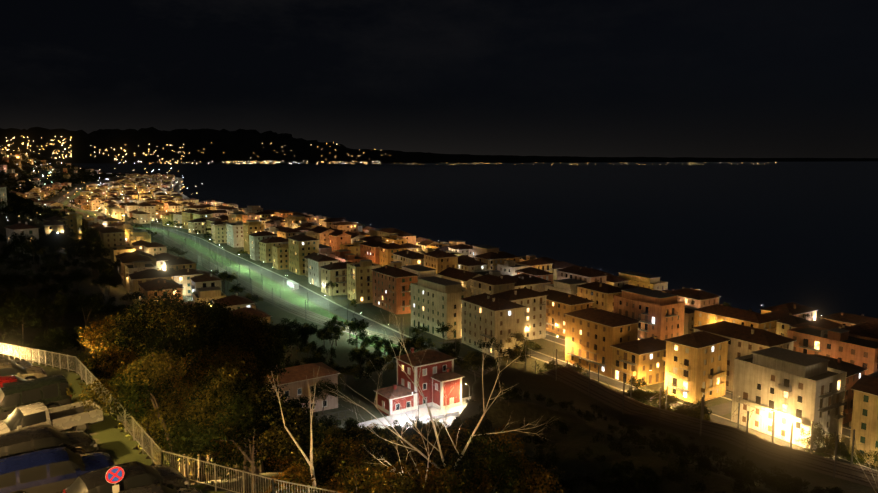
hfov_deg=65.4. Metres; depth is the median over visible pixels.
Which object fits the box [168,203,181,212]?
house
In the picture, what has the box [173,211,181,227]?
house
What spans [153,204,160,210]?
house
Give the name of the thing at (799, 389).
apartment building
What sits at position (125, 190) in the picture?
house
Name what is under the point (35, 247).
hillside woods
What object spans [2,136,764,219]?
light points
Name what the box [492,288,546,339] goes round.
apartment building
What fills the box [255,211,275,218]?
house
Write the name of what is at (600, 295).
building
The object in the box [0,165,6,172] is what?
hill house
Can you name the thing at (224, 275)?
railway trees
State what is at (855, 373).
building
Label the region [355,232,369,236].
house
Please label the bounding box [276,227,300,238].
house
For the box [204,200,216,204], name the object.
house
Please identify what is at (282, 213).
house
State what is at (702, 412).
railway catenary masts
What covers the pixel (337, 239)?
building
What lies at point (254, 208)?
house
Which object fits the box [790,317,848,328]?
building
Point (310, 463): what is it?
bare trees
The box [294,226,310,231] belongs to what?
house
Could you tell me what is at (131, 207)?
house
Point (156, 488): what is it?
grey hatchback car
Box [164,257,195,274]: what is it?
house
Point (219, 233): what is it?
apartment building
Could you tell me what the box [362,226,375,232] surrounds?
house
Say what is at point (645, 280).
building
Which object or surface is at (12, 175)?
hill house
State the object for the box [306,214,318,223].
house
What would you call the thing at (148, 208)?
house
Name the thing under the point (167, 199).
house
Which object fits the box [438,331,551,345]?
cross street
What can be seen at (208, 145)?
terrain
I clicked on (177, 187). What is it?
beach sand
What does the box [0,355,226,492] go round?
parking ground
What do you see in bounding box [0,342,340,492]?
terrace railing
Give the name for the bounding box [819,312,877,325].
building
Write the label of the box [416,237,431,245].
house
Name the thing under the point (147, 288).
house
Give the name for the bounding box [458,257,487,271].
building
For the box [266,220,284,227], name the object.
house
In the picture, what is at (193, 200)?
house
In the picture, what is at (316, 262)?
apartment building
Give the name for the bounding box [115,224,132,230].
house
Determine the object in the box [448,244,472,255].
house
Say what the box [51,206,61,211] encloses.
house
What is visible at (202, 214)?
house
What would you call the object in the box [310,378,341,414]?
substation yard tree
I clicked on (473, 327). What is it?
apartment building
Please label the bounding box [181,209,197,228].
house
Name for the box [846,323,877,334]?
building
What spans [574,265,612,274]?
house
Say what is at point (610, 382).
street
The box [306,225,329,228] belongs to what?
house
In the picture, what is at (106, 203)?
house
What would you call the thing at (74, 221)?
hill house
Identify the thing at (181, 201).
house
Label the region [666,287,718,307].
building
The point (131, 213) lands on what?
house
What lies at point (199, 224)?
house
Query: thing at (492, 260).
building
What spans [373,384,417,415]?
low station annex
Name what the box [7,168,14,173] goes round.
hill house
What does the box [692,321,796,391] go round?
building
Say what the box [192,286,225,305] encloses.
house
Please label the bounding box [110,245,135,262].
building
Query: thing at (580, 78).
sky
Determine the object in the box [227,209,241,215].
house
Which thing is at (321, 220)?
house
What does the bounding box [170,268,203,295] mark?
house
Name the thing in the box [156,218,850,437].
street
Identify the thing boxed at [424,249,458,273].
building
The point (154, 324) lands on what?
trees
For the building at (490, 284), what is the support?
on the terrain at (208, 145)
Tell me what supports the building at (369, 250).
on the terrain at (208, 145)
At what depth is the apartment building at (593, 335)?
211.69 m
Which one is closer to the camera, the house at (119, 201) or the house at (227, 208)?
the house at (227, 208)
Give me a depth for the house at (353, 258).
386.80 m
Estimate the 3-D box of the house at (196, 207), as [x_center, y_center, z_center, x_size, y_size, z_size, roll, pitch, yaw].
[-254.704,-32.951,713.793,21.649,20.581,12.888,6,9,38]
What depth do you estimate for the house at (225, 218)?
598.76 m
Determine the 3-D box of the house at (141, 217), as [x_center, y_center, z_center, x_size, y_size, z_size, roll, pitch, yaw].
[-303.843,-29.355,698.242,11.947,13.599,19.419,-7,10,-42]
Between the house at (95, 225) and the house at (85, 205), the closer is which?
the house at (95, 225)
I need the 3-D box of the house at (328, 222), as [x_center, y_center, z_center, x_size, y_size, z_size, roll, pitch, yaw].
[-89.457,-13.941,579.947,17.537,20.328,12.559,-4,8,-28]
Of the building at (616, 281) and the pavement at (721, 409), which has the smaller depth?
the pavement at (721, 409)
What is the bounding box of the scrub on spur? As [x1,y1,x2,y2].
[435,380,844,492]
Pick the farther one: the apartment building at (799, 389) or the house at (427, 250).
the house at (427, 250)
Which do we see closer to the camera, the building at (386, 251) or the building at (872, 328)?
the building at (872, 328)
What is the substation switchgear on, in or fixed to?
on the terrain at (208, 145)
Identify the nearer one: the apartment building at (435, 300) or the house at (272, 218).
the apartment building at (435, 300)
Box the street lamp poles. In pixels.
[5,162,820,442]
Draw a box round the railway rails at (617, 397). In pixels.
[55,179,877,485]
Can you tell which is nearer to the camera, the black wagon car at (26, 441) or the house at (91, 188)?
the black wagon car at (26, 441)
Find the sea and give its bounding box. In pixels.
[71,161,877,319]
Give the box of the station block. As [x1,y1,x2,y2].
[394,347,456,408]
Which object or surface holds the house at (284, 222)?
on the terrain at (208, 145)
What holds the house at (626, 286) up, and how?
on the terrain at (208, 145)
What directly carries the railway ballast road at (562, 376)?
on the terrain at (208, 145)
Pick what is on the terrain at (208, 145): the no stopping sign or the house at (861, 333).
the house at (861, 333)
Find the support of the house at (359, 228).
on the terrain at (208, 145)
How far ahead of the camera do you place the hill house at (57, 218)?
417.77 m
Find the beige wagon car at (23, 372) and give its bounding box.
[0,361,46,379]
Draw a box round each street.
[151,221,877,471]
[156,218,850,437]
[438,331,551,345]
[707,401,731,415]
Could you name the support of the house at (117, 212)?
on the terrain at (208, 145)
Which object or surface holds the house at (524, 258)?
on the terrain at (208, 145)
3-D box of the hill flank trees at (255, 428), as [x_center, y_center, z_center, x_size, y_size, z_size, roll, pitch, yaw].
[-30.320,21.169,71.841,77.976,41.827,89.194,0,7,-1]
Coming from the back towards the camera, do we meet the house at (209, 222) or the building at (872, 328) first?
the house at (209, 222)
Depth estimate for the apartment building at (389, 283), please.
290.79 m
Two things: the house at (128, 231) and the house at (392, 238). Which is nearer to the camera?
the house at (392, 238)
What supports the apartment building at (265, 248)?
on the terrain at (208, 145)
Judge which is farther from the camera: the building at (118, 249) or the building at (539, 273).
the building at (118, 249)
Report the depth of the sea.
980.12 m
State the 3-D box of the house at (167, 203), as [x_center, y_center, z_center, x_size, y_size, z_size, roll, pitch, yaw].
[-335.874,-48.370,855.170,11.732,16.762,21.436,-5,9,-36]
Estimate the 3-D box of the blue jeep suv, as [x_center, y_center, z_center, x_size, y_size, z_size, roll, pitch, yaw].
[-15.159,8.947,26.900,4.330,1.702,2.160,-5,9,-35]
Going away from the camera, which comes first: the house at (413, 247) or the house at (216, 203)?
the house at (413, 247)
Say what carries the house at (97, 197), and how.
on the terrain at (208, 145)
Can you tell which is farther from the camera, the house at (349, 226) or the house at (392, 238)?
the house at (349, 226)
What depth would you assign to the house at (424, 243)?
479.92 m
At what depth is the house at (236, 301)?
247.81 m
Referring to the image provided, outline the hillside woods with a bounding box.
[0,145,458,472]
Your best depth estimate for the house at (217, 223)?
553.35 m
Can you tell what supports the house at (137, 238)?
on the terrain at (208, 145)
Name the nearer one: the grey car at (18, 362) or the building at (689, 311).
the grey car at (18, 362)
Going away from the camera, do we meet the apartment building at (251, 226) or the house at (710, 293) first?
the house at (710, 293)
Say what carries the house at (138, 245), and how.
on the terrain at (208, 145)
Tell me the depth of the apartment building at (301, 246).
385.77 m
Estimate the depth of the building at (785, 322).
251.57 m
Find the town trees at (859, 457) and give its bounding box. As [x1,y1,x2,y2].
[69,175,877,470]
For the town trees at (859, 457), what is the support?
on the terrain at (208, 145)
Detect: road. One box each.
[54,176,877,488]
[67,195,459,369]
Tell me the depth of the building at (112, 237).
422.17 m
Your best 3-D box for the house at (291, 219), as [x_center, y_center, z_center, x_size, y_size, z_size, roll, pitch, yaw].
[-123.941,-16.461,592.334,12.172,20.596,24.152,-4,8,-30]
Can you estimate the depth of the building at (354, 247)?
417.82 m
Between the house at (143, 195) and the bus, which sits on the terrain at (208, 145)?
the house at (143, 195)
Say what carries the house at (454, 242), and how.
on the terrain at (208, 145)
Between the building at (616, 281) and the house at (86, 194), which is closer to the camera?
the building at (616, 281)
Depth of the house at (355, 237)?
476.49 m
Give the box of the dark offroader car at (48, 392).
[0,375,72,420]
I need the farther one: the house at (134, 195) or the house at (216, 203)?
the house at (134, 195)
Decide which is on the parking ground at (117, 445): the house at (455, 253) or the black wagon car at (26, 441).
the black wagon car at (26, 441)
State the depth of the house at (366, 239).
462.50 m
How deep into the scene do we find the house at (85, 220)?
573.10 m
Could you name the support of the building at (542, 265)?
on the terrain at (208, 145)
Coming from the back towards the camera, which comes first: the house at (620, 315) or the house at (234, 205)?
the house at (234, 205)
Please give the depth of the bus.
338.86 m
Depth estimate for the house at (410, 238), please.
507.56 m
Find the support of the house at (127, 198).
on the terrain at (208, 145)
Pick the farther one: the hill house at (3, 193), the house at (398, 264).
the hill house at (3, 193)
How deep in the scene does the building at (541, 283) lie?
301.96 m
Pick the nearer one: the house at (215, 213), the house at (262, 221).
the house at (262, 221)
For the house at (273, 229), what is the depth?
511.27 m
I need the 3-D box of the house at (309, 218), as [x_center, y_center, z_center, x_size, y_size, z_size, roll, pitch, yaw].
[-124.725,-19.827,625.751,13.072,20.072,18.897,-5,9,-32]
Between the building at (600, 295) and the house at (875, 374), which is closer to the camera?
the house at (875, 374)
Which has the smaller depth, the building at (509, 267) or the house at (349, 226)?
the building at (509, 267)
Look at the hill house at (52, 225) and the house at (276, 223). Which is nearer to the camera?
the hill house at (52, 225)
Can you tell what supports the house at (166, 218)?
on the terrain at (208, 145)
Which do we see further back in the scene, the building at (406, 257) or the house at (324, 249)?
the house at (324, 249)
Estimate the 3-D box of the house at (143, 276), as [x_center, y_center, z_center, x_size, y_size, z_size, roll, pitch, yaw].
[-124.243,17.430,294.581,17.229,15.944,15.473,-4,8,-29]
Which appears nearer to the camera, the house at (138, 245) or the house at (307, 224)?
the house at (138, 245)
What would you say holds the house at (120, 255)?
on the terrain at (208, 145)
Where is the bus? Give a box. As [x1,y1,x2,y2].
[287,280,298,289]
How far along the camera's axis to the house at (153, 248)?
411.93 m
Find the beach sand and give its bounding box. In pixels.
[173,178,189,199]
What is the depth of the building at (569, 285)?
289.50 m
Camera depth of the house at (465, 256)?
399.45 m
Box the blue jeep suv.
[0,447,114,492]
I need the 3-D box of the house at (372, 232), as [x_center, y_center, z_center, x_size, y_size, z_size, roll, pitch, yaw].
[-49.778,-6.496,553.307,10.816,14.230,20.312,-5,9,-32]
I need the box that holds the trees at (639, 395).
[267,315,714,431]
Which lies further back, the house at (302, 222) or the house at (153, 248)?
the house at (302, 222)
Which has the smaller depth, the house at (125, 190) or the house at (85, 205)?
the house at (85, 205)
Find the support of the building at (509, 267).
on the terrain at (208, 145)
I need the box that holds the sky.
[0,0,877,157]
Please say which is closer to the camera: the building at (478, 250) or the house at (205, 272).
the house at (205, 272)
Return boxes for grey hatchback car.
[63,461,188,492]
[118,483,201,492]
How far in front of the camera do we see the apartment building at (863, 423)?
148.62 m
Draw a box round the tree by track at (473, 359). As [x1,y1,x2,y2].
[458,350,491,380]
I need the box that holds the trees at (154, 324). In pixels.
[64,287,294,483]
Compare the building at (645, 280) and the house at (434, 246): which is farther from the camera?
the house at (434, 246)
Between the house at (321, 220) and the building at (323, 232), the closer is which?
the building at (323, 232)
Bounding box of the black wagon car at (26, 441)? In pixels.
[0,427,98,458]
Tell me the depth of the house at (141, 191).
1174.34 m
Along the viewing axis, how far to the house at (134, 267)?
307.04 m
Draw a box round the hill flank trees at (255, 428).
[7,335,569,492]
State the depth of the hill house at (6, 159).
1577.72 m
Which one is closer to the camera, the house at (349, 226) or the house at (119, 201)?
the house at (349, 226)
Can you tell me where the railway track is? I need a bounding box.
[61,188,410,358]
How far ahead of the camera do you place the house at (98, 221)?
575.40 m
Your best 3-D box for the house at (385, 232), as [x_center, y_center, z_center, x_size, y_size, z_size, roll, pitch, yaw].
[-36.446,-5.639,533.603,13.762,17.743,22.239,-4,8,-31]
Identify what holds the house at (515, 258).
on the terrain at (208, 145)
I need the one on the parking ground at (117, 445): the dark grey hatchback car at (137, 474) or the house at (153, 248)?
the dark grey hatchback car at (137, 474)
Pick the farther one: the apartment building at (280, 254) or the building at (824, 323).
the apartment building at (280, 254)
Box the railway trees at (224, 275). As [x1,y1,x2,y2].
[25,174,343,361]
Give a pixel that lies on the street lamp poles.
(388, 324)
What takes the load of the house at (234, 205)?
on the terrain at (208, 145)
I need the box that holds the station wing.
[431,368,464,409]
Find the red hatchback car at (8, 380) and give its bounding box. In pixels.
[0,375,28,387]
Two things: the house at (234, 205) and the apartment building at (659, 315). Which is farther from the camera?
the house at (234, 205)
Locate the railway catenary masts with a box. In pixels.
[49,176,866,478]
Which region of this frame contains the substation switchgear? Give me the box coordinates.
[310,409,350,420]
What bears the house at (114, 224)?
on the terrain at (208, 145)
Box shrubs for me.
[259,457,464,492]
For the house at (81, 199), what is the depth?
979.88 m
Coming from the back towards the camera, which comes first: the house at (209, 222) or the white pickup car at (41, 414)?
the house at (209, 222)
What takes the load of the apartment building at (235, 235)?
on the terrain at (208, 145)
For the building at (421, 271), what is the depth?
308.38 m
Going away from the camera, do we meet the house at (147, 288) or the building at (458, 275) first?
the house at (147, 288)
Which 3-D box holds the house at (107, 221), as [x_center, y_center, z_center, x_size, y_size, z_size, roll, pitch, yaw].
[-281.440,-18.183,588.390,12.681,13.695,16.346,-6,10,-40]
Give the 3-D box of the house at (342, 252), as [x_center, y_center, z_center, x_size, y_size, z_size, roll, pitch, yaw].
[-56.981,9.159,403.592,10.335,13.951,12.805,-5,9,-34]
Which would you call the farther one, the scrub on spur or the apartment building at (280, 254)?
the apartment building at (280, 254)
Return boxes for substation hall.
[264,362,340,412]
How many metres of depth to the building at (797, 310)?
274.31 m
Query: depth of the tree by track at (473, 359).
160.78 m
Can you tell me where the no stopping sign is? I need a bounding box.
[105,465,123,492]
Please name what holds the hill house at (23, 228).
on the terrain at (208, 145)
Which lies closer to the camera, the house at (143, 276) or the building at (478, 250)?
the house at (143, 276)
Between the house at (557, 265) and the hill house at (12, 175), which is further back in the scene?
the hill house at (12, 175)
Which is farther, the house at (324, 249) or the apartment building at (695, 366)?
the house at (324, 249)
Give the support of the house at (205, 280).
on the terrain at (208, 145)
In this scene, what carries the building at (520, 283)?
on the terrain at (208, 145)
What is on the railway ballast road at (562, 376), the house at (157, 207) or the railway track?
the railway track
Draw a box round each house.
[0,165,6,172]
[0,185,7,213]
[2,157,8,162]
[4,221,38,255]
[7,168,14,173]
[9,173,17,178]
[13,160,20,166]
[40,201,53,205]
[42,216,68,235]
[43,220,64,248]
[49,202,62,206]
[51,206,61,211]
[62,213,82,239]
[74,197,85,204]
[80,192,88,198]
[82,203,89,209]
[82,217,93,228]
[86,186,93,192]
[87,217,102,226]
[88,223,106,228]
[89,198,101,210]
[91,195,101,199]
[97,215,106,219]
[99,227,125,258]
[103,200,116,206]
[103,217,121,226]
[106,204,115,217]
[107,222,124,226]
[110,206,124,221]
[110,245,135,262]
[111,200,123,203]
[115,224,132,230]
[115,252,130,261]
[119,203,125,211]
[119,253,151,286]
[122,188,132,196]
[122,250,156,265]
[124,195,132,202]
[124,228,133,241]
[124,261,156,293]
[127,203,137,216]
[128,193,137,198]
[129,210,137,217]
[129,230,150,242]
[129,236,149,245]
[129,268,171,304]
[131,240,149,251]
[133,211,149,223]
[137,203,155,220]
[137,278,183,307]
[139,188,145,193]
[139,194,151,199]
[143,242,167,255]
[147,201,160,204]
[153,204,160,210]
[154,253,178,270]
[156,211,168,218]
[160,212,173,217]
[162,198,174,202]
[162,214,173,226]
[164,201,176,210]
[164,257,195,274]
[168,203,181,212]
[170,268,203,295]
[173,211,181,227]
[177,199,188,203]
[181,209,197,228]
[184,205,205,210]
[187,198,198,202]
[187,218,206,233]
[190,273,221,294]
[192,211,212,219]
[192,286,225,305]
[195,269,212,274]
[198,204,211,209]
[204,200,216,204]
[205,210,226,217]
[206,217,224,233]
[211,202,223,205]
[211,221,224,238]
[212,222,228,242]
[212,292,255,310]
[216,206,238,210]
[219,216,227,222]
[226,204,237,207]
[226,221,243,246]
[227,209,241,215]
[228,213,243,222]
[229,304,271,323]
[242,212,259,222]
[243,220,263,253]
[244,205,262,213]
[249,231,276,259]
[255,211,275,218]
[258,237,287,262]
[260,218,266,227]
[264,216,284,220]
[264,226,277,233]
[265,219,287,227]
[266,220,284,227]
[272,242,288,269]
[274,210,292,217]
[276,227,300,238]
[285,215,306,228]
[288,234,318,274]
[292,220,317,228]
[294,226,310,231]
[296,231,318,238]
[297,222,313,226]
[299,214,312,221]
[303,252,338,276]
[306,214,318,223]
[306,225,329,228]
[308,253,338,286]
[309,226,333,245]
[319,217,330,224]
[319,244,334,256]
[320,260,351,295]
[322,218,344,227]
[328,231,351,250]
[330,249,350,258]
[332,221,357,232]
[336,254,365,262]
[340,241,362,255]
[344,231,364,243]
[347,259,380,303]
[348,221,362,231]
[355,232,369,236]
[359,236,385,242]
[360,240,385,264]
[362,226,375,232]
[366,229,381,236]
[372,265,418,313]
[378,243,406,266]
[379,228,403,236]
[382,234,406,244]
[382,261,405,268]
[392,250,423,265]
[396,232,415,244]
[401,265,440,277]
[402,243,422,252]
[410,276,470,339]
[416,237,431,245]
[418,240,439,250]
[418,248,433,254]
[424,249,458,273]
[427,243,453,248]
[434,246,449,250]
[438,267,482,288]
[445,250,462,255]
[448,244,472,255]
[449,240,469,245]
[458,255,474,259]
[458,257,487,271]
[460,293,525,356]
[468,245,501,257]
[469,270,510,275]
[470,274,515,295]
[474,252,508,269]
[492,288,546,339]
[496,252,519,262]
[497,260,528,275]
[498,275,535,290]
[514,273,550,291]
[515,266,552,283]
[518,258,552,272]
[520,255,535,261]
[532,257,556,262]
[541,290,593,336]
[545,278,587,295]
[552,261,576,283]
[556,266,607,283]
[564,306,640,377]
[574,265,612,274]
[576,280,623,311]
[598,309,638,320]
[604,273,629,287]
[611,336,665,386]
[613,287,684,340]
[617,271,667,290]
[621,284,665,292]
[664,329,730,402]
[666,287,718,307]
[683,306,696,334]
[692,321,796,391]
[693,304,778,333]
[696,289,720,304]
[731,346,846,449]
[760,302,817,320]
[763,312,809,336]
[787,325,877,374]
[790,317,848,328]
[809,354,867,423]
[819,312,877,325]
[838,325,877,338]
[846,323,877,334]
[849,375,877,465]
[867,371,877,377]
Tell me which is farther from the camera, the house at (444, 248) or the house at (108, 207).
the house at (108, 207)
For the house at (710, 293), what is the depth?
304.03 m
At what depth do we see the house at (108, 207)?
736.24 m
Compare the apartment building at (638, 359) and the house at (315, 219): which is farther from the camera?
the house at (315, 219)
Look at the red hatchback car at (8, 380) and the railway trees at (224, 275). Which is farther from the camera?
the railway trees at (224, 275)
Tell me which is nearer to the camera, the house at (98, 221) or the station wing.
the station wing
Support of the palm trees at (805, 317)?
on the terrain at (208, 145)
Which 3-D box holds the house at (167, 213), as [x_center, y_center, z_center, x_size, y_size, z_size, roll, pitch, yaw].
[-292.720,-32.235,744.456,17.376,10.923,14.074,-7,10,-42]
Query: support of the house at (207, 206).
on the terrain at (208, 145)
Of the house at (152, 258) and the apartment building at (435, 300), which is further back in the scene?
the house at (152, 258)
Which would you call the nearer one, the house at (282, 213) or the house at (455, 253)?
the house at (455, 253)
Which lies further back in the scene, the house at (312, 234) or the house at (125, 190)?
the house at (125, 190)
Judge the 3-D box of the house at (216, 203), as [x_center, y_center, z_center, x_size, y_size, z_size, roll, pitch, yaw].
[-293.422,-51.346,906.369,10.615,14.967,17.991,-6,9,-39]
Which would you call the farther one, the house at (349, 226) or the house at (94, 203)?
the house at (94, 203)
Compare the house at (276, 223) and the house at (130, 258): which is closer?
the house at (130, 258)
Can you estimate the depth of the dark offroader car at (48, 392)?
34.53 m
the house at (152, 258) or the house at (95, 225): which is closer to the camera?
the house at (152, 258)
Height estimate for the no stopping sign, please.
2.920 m
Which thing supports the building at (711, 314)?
on the terrain at (208, 145)
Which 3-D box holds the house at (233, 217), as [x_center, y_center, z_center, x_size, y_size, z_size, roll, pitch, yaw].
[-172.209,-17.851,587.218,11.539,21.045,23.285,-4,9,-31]
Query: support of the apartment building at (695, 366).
on the terrain at (208, 145)
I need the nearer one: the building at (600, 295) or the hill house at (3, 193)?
the building at (600, 295)
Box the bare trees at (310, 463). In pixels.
[268,293,877,491]
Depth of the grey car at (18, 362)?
43.23 m
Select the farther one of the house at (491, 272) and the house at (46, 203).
the house at (46, 203)
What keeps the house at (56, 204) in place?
on the terrain at (208, 145)
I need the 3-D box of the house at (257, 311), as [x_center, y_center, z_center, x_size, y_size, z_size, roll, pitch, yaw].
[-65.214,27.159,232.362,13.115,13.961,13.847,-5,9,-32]
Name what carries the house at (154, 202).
on the terrain at (208, 145)
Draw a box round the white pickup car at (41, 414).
[0,399,103,434]
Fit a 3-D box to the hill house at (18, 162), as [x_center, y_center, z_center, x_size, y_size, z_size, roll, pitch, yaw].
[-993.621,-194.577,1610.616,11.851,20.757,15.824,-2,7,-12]
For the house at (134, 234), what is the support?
on the terrain at (208, 145)
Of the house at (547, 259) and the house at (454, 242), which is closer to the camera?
the house at (547, 259)
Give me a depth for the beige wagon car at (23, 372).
39.86 m
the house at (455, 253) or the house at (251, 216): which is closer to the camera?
the house at (455, 253)
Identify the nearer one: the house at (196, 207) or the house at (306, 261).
the house at (306, 261)
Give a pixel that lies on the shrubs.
(294, 476)
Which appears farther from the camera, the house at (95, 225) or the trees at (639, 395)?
the house at (95, 225)
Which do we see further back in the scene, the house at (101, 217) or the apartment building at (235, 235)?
the house at (101, 217)
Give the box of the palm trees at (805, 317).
[145,180,810,318]
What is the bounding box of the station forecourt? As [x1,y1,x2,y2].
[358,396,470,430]
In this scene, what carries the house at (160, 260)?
on the terrain at (208, 145)
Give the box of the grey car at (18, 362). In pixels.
[0,356,32,365]
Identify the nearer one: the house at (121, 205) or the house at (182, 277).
the house at (182, 277)
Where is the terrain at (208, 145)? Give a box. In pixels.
[0,127,877,492]
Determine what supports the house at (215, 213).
on the terrain at (208, 145)
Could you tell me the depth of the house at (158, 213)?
766.64 m
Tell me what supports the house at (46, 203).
on the terrain at (208, 145)

